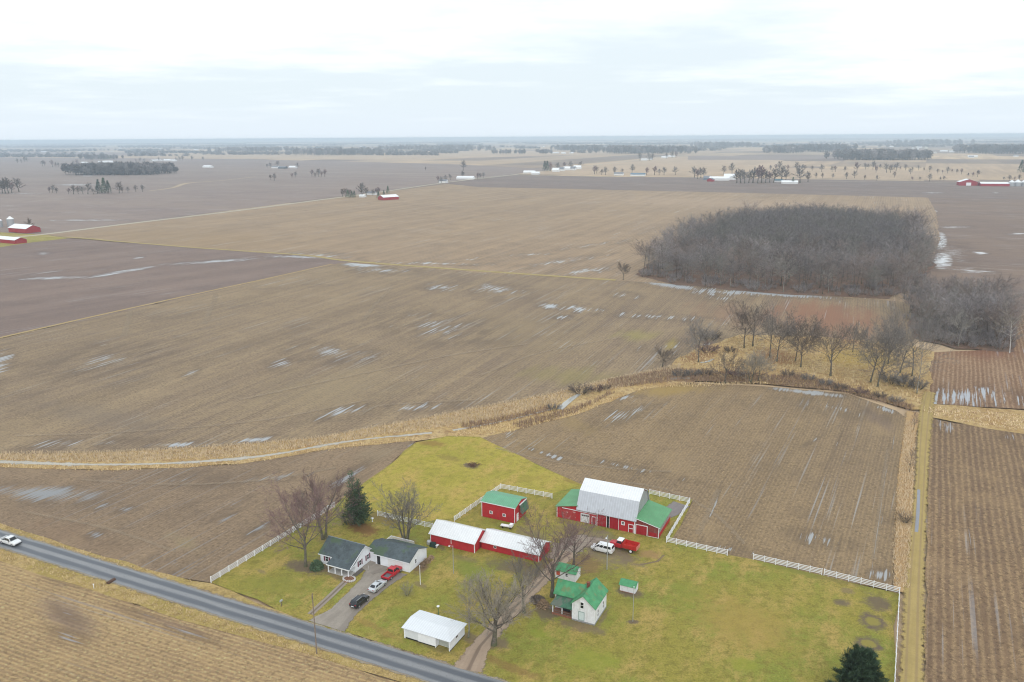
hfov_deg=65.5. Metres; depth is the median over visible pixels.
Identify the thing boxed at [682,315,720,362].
bare tree
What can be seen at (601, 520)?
big door
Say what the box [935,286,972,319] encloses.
woodland tree
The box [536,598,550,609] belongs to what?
shrub
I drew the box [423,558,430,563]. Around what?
dry plant
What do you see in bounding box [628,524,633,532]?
stall door
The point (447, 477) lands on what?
meadow
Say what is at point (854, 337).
bare tree
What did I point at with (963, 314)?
woodland tree
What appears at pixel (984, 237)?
brown field
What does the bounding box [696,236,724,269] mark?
woodland tree
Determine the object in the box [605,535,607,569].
lamp pole
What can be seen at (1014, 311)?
woodland tree
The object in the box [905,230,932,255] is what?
woodland tree
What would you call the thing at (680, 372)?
shrub
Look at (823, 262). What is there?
woodland tree
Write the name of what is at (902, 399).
shrub
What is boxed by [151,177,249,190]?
creek path
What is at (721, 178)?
farm building
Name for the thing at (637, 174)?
farm building
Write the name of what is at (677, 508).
concrete apron
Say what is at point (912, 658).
grass lane
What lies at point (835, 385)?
shrub
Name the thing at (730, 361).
bare tree
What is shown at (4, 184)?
bare tree
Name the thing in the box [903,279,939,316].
woodland tree
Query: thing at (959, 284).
woodland tree
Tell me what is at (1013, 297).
woodland tree
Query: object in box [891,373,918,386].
shrub
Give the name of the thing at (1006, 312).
woodland tree
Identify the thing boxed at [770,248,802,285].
woodland tree
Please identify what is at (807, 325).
bare tree
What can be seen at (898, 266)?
woodland tree
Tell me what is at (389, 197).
red barn
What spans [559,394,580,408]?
creek ice
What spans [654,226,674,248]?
woodland tree
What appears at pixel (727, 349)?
shrub
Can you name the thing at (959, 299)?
woodland tree
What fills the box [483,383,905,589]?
stubble field
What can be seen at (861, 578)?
rail fence
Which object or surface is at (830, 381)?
shrub
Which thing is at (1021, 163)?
evergreen tree
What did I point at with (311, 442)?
reeds
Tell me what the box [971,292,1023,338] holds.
woodland tree
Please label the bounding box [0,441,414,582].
stubble field
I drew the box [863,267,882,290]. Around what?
woodland tree
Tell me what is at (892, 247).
woodland tree
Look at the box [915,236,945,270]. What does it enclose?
woodland tree
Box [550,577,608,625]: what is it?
old house
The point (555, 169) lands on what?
farmhouse
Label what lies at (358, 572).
gravel patch
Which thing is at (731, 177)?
farm building
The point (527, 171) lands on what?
farm building
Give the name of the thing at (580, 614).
door
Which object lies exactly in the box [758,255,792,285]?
woodland tree
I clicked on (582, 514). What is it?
white door
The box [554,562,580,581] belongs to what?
outbuilding
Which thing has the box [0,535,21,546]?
car
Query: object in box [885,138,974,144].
woodlot
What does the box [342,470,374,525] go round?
pine tree
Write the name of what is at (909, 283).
woodland tree
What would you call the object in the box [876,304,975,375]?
bare tree
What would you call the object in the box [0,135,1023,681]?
ground
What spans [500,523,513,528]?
cart
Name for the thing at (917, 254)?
woodland tree
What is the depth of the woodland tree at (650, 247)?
551.74 m
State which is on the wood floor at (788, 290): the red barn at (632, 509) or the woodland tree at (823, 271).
the woodland tree at (823, 271)
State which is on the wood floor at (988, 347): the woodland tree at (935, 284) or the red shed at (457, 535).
the woodland tree at (935, 284)
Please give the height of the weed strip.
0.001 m
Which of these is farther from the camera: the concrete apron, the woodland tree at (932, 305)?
the woodland tree at (932, 305)
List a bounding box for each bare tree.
[0,177,11,192]
[1,177,13,192]
[11,177,25,191]
[83,182,91,190]
[114,181,122,192]
[255,470,345,566]
[280,468,364,539]
[294,493,308,514]
[355,183,365,192]
[370,478,441,541]
[400,581,414,596]
[440,573,490,637]
[459,568,538,646]
[495,550,544,613]
[516,499,592,597]
[534,505,607,564]
[615,262,630,279]
[655,345,677,366]
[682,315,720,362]
[708,347,747,382]
[721,295,770,347]
[732,299,789,345]
[732,345,775,382]
[733,169,739,182]
[737,168,747,182]
[739,170,749,182]
[743,349,776,380]
[745,166,760,182]
[751,306,802,361]
[754,165,764,182]
[755,165,765,182]
[758,299,783,356]
[762,170,770,182]
[770,168,782,182]
[770,313,828,361]
[775,317,829,366]
[777,164,789,178]
[793,164,808,182]
[795,314,871,375]
[840,320,867,351]
[845,311,910,363]
[853,325,924,386]
[855,320,913,382]
[869,305,959,372]
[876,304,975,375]
[903,448,917,471]
[907,333,938,393]
[911,411,918,429]
[946,275,969,304]
[961,275,987,300]
[990,302,1023,352]
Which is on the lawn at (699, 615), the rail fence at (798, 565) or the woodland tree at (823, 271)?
the rail fence at (798, 565)
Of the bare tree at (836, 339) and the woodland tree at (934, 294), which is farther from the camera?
the woodland tree at (934, 294)
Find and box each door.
[405,629,417,639]
[418,633,434,645]
[439,640,448,646]
[578,611,583,620]
[580,513,589,522]
[597,514,606,526]
[609,517,618,529]
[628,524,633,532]
[635,524,647,535]
[649,532,656,536]
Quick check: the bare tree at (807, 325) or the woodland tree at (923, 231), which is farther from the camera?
the woodland tree at (923, 231)
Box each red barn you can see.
[8,224,40,232]
[378,194,398,199]
[555,478,671,538]
[956,179,977,185]
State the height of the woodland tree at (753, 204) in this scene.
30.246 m
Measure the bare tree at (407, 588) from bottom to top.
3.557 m
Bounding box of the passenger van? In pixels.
[591,541,614,553]
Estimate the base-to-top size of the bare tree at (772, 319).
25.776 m
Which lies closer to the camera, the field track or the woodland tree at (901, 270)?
the woodland tree at (901, 270)
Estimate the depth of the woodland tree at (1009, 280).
404.87 m
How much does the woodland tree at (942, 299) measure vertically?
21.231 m
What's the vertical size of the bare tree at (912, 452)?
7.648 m
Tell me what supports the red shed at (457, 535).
on the lawn at (699, 615)
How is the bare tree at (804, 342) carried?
on the creek meadow at (840, 379)
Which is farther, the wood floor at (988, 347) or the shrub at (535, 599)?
the wood floor at (988, 347)
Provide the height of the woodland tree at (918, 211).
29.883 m
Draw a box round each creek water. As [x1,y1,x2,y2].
[0,432,431,465]
[453,409,548,430]
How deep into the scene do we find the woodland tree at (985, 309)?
360.81 m
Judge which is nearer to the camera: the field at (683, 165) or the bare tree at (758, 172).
the bare tree at (758, 172)
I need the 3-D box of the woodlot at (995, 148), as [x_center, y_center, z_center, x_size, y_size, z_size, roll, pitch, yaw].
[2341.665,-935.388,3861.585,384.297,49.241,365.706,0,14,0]
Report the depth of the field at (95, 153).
5633.00 m
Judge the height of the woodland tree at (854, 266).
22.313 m
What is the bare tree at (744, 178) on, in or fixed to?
on the plowed field at (928, 189)
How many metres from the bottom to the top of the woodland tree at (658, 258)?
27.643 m
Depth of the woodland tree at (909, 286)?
407.64 m
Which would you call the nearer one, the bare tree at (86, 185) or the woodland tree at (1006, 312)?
the woodland tree at (1006, 312)
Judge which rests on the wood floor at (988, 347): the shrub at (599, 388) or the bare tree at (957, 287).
the bare tree at (957, 287)
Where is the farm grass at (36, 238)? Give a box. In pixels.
[0,232,65,246]
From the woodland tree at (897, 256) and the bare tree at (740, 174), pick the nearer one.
the woodland tree at (897, 256)
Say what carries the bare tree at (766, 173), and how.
on the plowed field at (928, 189)
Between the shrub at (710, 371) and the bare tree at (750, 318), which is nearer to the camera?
the shrub at (710, 371)
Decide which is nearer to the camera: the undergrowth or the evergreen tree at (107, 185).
the undergrowth
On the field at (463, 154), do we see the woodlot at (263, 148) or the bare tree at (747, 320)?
the woodlot at (263, 148)
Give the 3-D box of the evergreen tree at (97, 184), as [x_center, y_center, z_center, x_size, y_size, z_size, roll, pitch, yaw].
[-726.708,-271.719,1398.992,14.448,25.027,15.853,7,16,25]
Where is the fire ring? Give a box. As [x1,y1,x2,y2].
[468,461,480,466]
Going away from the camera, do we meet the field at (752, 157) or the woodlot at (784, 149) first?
the field at (752, 157)
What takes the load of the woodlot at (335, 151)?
on the field at (463, 154)
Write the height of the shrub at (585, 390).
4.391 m
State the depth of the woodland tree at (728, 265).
494.70 m
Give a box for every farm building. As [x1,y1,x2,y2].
[202,165,213,167]
[456,176,474,178]
[523,170,535,172]
[630,173,645,175]
[709,176,729,180]
[724,174,735,179]
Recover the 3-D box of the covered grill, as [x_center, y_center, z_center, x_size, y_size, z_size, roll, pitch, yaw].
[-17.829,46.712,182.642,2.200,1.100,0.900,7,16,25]
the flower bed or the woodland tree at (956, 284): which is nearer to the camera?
the flower bed
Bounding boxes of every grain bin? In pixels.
[6,216,14,226]
[1008,180,1014,185]
[1015,180,1021,185]
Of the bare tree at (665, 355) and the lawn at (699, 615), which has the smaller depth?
the lawn at (699, 615)
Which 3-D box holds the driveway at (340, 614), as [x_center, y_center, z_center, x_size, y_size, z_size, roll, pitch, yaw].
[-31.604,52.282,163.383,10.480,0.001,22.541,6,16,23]
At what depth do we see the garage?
148.41 m
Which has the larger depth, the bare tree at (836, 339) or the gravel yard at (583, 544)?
the bare tree at (836, 339)
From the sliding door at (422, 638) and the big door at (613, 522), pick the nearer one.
the sliding door at (422, 638)
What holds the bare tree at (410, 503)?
on the lawn at (699, 615)
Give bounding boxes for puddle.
[915,489,919,531]
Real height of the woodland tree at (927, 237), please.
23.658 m
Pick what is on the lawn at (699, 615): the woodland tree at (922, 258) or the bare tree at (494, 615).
the bare tree at (494, 615)
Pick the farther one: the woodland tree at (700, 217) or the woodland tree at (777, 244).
the woodland tree at (700, 217)
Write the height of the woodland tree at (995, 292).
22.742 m
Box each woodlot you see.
[60,160,174,174]
[78,153,123,159]
[142,163,178,173]
[207,146,297,151]
[293,147,397,154]
[378,144,494,149]
[491,149,552,153]
[550,144,602,150]
[587,144,698,153]
[690,141,759,147]
[762,145,804,152]
[771,143,857,151]
[823,148,933,159]
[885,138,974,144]
[952,143,1023,153]
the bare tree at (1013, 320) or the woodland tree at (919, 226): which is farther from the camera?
the woodland tree at (919, 226)
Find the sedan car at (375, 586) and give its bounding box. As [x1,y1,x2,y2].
[367,579,386,592]
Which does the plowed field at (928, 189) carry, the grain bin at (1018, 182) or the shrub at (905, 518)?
the grain bin at (1018, 182)
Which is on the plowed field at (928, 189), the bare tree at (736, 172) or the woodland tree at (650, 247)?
the bare tree at (736, 172)
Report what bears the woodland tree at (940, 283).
on the wood floor at (988, 347)
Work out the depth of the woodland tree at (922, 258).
523.79 m
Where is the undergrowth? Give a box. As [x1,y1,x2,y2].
[640,222,1021,348]
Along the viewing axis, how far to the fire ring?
228.01 m
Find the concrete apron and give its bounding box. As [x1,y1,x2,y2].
[666,501,688,517]
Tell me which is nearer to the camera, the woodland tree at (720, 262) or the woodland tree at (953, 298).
the woodland tree at (953, 298)
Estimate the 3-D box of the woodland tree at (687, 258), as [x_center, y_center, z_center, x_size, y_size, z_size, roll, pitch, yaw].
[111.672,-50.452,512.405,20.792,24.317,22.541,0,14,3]
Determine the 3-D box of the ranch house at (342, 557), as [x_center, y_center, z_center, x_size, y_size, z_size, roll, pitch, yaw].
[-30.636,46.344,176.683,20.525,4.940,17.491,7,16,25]
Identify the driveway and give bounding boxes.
[308,570,405,631]
[362,561,387,573]
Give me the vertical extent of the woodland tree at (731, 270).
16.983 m
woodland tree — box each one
[625,235,661,272]
[635,240,662,268]
[638,240,658,268]
[641,236,678,268]
[643,252,658,273]
[652,240,673,268]
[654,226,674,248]
[658,233,685,261]
[658,251,687,276]
[662,224,684,241]
[662,248,688,277]
[669,216,696,231]
[669,235,697,269]
[672,221,690,237]
[673,241,696,272]
[673,245,700,277]
[676,217,694,229]
[677,222,696,247]
[685,216,709,229]
[689,214,710,223]
[694,253,722,285]
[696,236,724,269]
[699,209,722,224]
[700,213,717,228]
[700,249,727,282]
[712,256,733,285]
[716,248,736,273]
[717,260,744,286]
[723,261,743,284]
[726,258,742,282]
[733,234,780,255]
[734,235,763,271]
[735,206,750,214]
[738,200,760,213]
[743,239,770,277]
[750,242,774,261]
[751,244,781,273]
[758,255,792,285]
[762,246,798,285]
[766,237,797,273]
[769,245,802,271]
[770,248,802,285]
[772,252,803,291]
[778,240,808,277]
[779,249,797,281]
[794,255,813,277]
[802,249,832,283]
[808,253,841,287]
[810,267,833,293]
[815,248,845,286]
[816,249,849,284]
[817,265,836,292]
[835,249,859,281]
[839,251,880,291]
[840,253,865,282]
[858,267,879,290]
[860,257,891,295]
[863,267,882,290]
[864,252,893,280]
[866,257,894,288]
[874,255,910,287]
[875,202,901,218]
[878,240,907,258]
[879,253,926,298]
[880,246,917,285]
[887,263,915,283]
[889,231,930,253]
[889,233,936,258]
[890,245,934,291]
[892,270,928,309]
[893,272,929,312]
[896,244,934,277]
[897,211,924,226]
[900,211,930,227]
[900,276,937,312]
[900,289,947,336]
[901,206,929,220]
[903,271,945,292]
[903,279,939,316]
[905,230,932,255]
[905,240,939,271]
[906,276,943,312]
[907,218,926,230]
[907,218,935,234]
[907,247,932,270]
[911,210,938,227]
[913,275,949,304]
[914,230,945,242]
[914,292,946,322]
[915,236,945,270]
[916,224,944,240]
[917,279,950,300]
[917,283,950,317]
[922,237,943,262]
[922,294,962,334]
[926,276,953,290]
[928,276,953,292]
[928,285,955,328]
[929,289,961,323]
[933,293,982,332]
[934,297,965,331]
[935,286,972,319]
[939,275,982,302]
[942,272,972,294]
[947,292,984,326]
[947,308,982,345]
[948,299,979,339]
[957,273,995,293]
[958,277,998,315]
[958,294,1005,336]
[958,295,1002,337]
[962,286,992,323]
[964,287,1014,331]
[966,306,1004,338]
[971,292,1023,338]
[975,273,1014,301]
[976,279,1015,295]
[978,277,1001,296]
[979,291,1012,323]
[980,297,1023,340]
[984,285,1020,304]
[984,294,1023,330]
[987,274,1023,300]
[995,286,1023,310]
[996,297,1023,335]
[1000,284,1023,312]
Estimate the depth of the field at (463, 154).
4289.23 m
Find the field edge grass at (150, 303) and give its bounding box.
[0,264,330,337]
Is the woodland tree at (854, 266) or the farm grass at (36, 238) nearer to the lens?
the woodland tree at (854, 266)
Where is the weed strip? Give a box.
[893,411,919,592]
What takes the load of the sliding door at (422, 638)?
in the garage
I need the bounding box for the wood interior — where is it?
[676,200,921,268]
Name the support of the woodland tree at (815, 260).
on the wood floor at (788, 290)
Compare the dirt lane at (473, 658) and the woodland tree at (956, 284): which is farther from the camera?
the woodland tree at (956, 284)
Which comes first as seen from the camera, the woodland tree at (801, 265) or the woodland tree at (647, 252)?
the woodland tree at (801, 265)
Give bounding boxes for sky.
[0,0,1023,141]
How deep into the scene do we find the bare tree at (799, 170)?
1564.78 m
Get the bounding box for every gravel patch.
[353,568,363,575]
[640,555,664,564]
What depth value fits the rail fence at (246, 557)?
179.02 m
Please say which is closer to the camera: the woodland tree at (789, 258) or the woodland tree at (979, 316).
the woodland tree at (979, 316)
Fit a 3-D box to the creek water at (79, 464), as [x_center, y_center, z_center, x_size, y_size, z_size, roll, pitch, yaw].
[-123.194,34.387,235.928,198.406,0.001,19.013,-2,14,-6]
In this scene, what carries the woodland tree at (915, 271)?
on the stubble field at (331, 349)
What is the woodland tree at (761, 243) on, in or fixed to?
on the wood floor at (788, 290)
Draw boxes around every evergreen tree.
[95,179,102,192]
[100,177,107,192]
[105,180,112,192]
[1018,160,1023,171]
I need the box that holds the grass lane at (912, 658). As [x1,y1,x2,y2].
[898,391,935,681]
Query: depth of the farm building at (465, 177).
1786.33 m
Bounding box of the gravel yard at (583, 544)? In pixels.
[548,533,610,558]
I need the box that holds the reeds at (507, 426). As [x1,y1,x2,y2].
[1,381,767,471]
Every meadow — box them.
[337,437,581,520]
[672,334,933,409]
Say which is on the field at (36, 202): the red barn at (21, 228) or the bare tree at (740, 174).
the red barn at (21, 228)
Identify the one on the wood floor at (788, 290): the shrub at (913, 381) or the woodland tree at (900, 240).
the woodland tree at (900, 240)
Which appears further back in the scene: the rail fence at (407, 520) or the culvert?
the rail fence at (407, 520)
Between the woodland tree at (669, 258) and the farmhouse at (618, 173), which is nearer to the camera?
the woodland tree at (669, 258)
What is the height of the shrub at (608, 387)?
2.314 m
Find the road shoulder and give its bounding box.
[0,529,507,681]
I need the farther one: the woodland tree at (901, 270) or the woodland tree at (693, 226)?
the woodland tree at (693, 226)
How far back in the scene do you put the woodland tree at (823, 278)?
468.12 m
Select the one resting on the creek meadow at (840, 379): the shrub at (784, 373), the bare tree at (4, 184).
the shrub at (784, 373)
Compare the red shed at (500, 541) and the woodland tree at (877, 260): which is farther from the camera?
the woodland tree at (877, 260)
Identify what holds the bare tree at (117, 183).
on the field at (36, 202)
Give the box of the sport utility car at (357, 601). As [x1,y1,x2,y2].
[349,593,369,607]
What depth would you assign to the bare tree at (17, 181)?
1455.83 m
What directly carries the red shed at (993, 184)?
on the plowed field at (928, 189)
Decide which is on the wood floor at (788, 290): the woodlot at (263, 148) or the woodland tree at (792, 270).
the woodland tree at (792, 270)
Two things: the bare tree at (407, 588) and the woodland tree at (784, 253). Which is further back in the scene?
the woodland tree at (784, 253)
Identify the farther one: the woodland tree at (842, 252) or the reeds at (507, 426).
the woodland tree at (842, 252)
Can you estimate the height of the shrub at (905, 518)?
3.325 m
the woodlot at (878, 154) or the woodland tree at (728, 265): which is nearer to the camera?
the woodland tree at (728, 265)
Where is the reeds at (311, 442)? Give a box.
[0,363,682,461]
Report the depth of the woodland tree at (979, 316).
350.43 m
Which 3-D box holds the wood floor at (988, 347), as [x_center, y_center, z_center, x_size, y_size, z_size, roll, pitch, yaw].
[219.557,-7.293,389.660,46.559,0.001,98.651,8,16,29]
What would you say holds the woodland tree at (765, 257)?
on the wood floor at (788, 290)
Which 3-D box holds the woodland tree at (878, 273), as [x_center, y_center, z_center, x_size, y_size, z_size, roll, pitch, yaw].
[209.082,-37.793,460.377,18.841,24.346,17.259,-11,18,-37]
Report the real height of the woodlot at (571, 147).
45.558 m
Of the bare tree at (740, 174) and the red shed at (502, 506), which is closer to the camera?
the red shed at (502, 506)
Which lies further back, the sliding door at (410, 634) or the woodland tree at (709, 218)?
the woodland tree at (709, 218)
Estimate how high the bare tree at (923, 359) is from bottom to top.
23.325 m
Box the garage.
[401,610,466,650]
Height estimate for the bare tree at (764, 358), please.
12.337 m
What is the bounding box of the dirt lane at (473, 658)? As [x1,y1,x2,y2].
[454,550,575,672]
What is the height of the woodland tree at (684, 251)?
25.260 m
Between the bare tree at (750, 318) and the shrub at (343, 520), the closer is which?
the shrub at (343, 520)
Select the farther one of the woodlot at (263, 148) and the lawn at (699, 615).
the woodlot at (263, 148)
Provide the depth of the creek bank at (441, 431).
250.37 m
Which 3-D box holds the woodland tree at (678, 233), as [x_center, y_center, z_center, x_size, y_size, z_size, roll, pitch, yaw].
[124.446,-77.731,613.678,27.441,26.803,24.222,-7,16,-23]
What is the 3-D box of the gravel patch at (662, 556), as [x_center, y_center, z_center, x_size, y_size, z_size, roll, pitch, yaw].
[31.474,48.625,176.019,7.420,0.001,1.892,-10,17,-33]
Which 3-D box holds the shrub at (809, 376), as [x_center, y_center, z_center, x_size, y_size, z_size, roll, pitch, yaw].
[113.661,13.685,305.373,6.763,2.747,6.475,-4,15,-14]
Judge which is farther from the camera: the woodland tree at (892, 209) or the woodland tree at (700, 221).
the woodland tree at (892, 209)
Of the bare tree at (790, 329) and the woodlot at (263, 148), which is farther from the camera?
the woodlot at (263, 148)
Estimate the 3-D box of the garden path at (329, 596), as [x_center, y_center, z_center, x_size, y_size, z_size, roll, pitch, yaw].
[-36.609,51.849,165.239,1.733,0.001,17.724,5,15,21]
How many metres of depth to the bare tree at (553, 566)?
159.87 m
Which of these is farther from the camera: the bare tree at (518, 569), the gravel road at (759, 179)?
the gravel road at (759, 179)
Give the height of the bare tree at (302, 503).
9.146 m
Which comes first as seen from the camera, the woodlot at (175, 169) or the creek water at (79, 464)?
the creek water at (79, 464)
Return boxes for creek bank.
[0,365,694,469]
[920,404,1023,433]
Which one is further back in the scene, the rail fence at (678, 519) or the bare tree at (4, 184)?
the bare tree at (4, 184)
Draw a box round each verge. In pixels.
[0,523,423,681]
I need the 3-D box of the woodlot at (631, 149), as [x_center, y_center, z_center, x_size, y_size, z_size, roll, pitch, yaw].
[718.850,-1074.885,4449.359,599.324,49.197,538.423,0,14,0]
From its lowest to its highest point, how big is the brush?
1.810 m
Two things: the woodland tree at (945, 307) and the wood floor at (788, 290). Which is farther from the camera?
the wood floor at (788, 290)
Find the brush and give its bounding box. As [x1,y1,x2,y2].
[461,366,913,428]
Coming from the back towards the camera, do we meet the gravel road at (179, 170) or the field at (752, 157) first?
the field at (752, 157)
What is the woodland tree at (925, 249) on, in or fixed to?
on the wood floor at (788, 290)
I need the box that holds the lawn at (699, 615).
[212,436,898,681]
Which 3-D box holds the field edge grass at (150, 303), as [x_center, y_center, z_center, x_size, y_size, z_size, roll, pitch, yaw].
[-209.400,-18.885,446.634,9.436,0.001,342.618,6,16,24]
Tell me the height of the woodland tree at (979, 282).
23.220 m
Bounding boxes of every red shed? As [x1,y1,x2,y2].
[0,236,26,243]
[428,519,485,552]
[480,490,528,522]
[480,528,549,561]
[978,182,1009,185]
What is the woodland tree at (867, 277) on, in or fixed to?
on the wood floor at (788, 290)
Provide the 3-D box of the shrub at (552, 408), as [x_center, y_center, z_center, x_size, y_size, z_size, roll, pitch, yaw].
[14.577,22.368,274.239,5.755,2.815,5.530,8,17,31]
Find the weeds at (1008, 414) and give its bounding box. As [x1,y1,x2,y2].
[924,407,1023,429]
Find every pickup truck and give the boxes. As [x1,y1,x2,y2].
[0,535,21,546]
[381,565,401,580]
[609,537,639,552]
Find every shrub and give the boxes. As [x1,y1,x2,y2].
[309,559,324,571]
[331,504,357,525]
[530,594,545,604]
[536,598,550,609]
[546,403,561,409]
[567,382,594,395]
[588,385,603,392]
[601,383,610,389]
[672,368,689,376]
[685,368,700,375]
[695,328,721,340]
[696,367,713,375]
[697,340,721,352]
[724,346,735,351]
[727,368,747,376]
[781,369,795,375]
[801,374,815,379]
[818,378,834,384]
[830,381,848,389]
[852,386,869,393]
[872,390,886,397]
[875,369,910,383]
[889,394,904,402]
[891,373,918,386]
[894,508,913,522]
[908,378,928,389]
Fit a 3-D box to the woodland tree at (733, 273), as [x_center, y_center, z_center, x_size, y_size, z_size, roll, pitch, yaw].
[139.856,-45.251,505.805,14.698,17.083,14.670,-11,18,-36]
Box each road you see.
[0,530,502,681]
[3,169,396,173]
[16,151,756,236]
[460,175,937,182]
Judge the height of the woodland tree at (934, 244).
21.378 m
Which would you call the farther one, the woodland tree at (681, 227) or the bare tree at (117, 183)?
the bare tree at (117, 183)
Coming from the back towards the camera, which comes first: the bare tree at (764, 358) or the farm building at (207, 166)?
the farm building at (207, 166)
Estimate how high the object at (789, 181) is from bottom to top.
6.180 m
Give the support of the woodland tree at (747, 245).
on the wood floor at (788, 290)
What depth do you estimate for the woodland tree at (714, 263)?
506.13 m
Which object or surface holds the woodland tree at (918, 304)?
on the wood floor at (988, 347)
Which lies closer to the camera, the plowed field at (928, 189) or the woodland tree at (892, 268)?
the woodland tree at (892, 268)
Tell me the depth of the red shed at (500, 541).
179.71 m
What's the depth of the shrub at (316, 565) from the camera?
173.00 m
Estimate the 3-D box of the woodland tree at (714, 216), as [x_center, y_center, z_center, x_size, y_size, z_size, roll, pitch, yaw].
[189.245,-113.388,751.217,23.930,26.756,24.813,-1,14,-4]
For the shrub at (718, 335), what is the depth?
364.83 m
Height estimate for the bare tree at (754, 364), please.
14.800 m
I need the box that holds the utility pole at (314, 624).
[311,594,316,653]
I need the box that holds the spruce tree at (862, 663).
[822,642,889,681]
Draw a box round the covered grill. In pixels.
[429,541,438,547]
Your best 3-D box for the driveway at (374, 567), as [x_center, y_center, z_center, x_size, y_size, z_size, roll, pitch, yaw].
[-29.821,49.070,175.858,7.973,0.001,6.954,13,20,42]
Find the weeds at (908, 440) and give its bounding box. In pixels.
[892,419,915,586]
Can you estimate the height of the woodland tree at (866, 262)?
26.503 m
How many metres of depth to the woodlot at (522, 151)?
4366.22 m
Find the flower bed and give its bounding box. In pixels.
[342,575,355,582]
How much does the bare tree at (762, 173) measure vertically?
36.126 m
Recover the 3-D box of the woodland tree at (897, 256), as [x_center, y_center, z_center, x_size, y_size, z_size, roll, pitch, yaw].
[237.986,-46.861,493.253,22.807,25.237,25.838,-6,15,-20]
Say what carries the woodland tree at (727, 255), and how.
on the wood floor at (788, 290)
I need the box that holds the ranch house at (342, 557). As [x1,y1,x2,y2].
[318,535,427,576]
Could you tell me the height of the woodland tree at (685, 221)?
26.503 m
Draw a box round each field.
[0,149,762,159]
[0,157,551,233]
[0,238,347,336]
[0,262,913,453]
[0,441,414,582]
[0,561,396,681]
[2,152,167,156]
[46,184,939,301]
[448,176,1023,199]
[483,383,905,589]
[519,157,801,175]
[688,156,842,159]
[765,167,978,180]
[913,198,1023,337]
[924,418,1023,681]
[929,311,1023,408]
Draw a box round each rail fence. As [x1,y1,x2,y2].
[210,502,334,582]
[377,510,432,527]
[454,484,551,521]
[649,489,727,555]
[753,553,822,574]
[824,569,899,681]
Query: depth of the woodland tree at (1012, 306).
347.53 m
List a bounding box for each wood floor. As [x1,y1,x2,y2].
[635,226,936,298]
[907,308,1016,351]
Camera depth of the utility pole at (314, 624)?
143.71 m
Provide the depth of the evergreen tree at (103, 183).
1395.85 m
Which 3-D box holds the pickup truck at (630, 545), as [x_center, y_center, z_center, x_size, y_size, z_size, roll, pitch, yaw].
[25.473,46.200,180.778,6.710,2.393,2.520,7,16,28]
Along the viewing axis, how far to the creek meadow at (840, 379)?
325.69 m
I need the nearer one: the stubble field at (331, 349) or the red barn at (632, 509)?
the red barn at (632, 509)
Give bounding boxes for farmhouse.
[552,168,559,171]
[614,172,623,174]
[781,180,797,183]
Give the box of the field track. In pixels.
[0,234,616,280]
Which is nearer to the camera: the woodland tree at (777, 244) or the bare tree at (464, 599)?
the bare tree at (464, 599)
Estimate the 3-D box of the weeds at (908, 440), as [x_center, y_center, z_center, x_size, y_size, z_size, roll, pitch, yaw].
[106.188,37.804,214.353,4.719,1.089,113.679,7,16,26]
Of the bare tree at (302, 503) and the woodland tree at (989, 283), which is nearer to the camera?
the bare tree at (302, 503)
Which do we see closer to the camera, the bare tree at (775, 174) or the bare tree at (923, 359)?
the bare tree at (923, 359)
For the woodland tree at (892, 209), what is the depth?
763.66 m
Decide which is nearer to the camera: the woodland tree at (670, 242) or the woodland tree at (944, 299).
the woodland tree at (944, 299)
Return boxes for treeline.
[0,137,1023,156]
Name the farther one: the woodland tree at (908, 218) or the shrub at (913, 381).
the woodland tree at (908, 218)
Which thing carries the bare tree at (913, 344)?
on the creek meadow at (840, 379)
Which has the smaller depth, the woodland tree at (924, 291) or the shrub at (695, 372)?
the shrub at (695, 372)
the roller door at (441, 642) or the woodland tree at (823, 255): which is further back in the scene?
the woodland tree at (823, 255)
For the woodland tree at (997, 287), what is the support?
on the wood floor at (988, 347)
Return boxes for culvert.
[106,578,115,583]
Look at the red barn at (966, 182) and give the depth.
1448.18 m
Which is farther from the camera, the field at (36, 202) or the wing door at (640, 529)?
the field at (36, 202)
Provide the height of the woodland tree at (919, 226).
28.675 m
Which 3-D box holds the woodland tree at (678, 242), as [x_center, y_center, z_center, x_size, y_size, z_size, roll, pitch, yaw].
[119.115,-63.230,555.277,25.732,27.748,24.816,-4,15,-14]
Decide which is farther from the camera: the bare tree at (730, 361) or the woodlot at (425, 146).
the woodlot at (425, 146)
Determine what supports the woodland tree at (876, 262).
on the wood floor at (788, 290)
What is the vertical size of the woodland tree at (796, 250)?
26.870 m
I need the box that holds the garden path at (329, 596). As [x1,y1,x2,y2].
[308,575,352,614]
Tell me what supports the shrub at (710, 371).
on the creek meadow at (840, 379)
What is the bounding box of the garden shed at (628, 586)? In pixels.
[619,578,637,594]

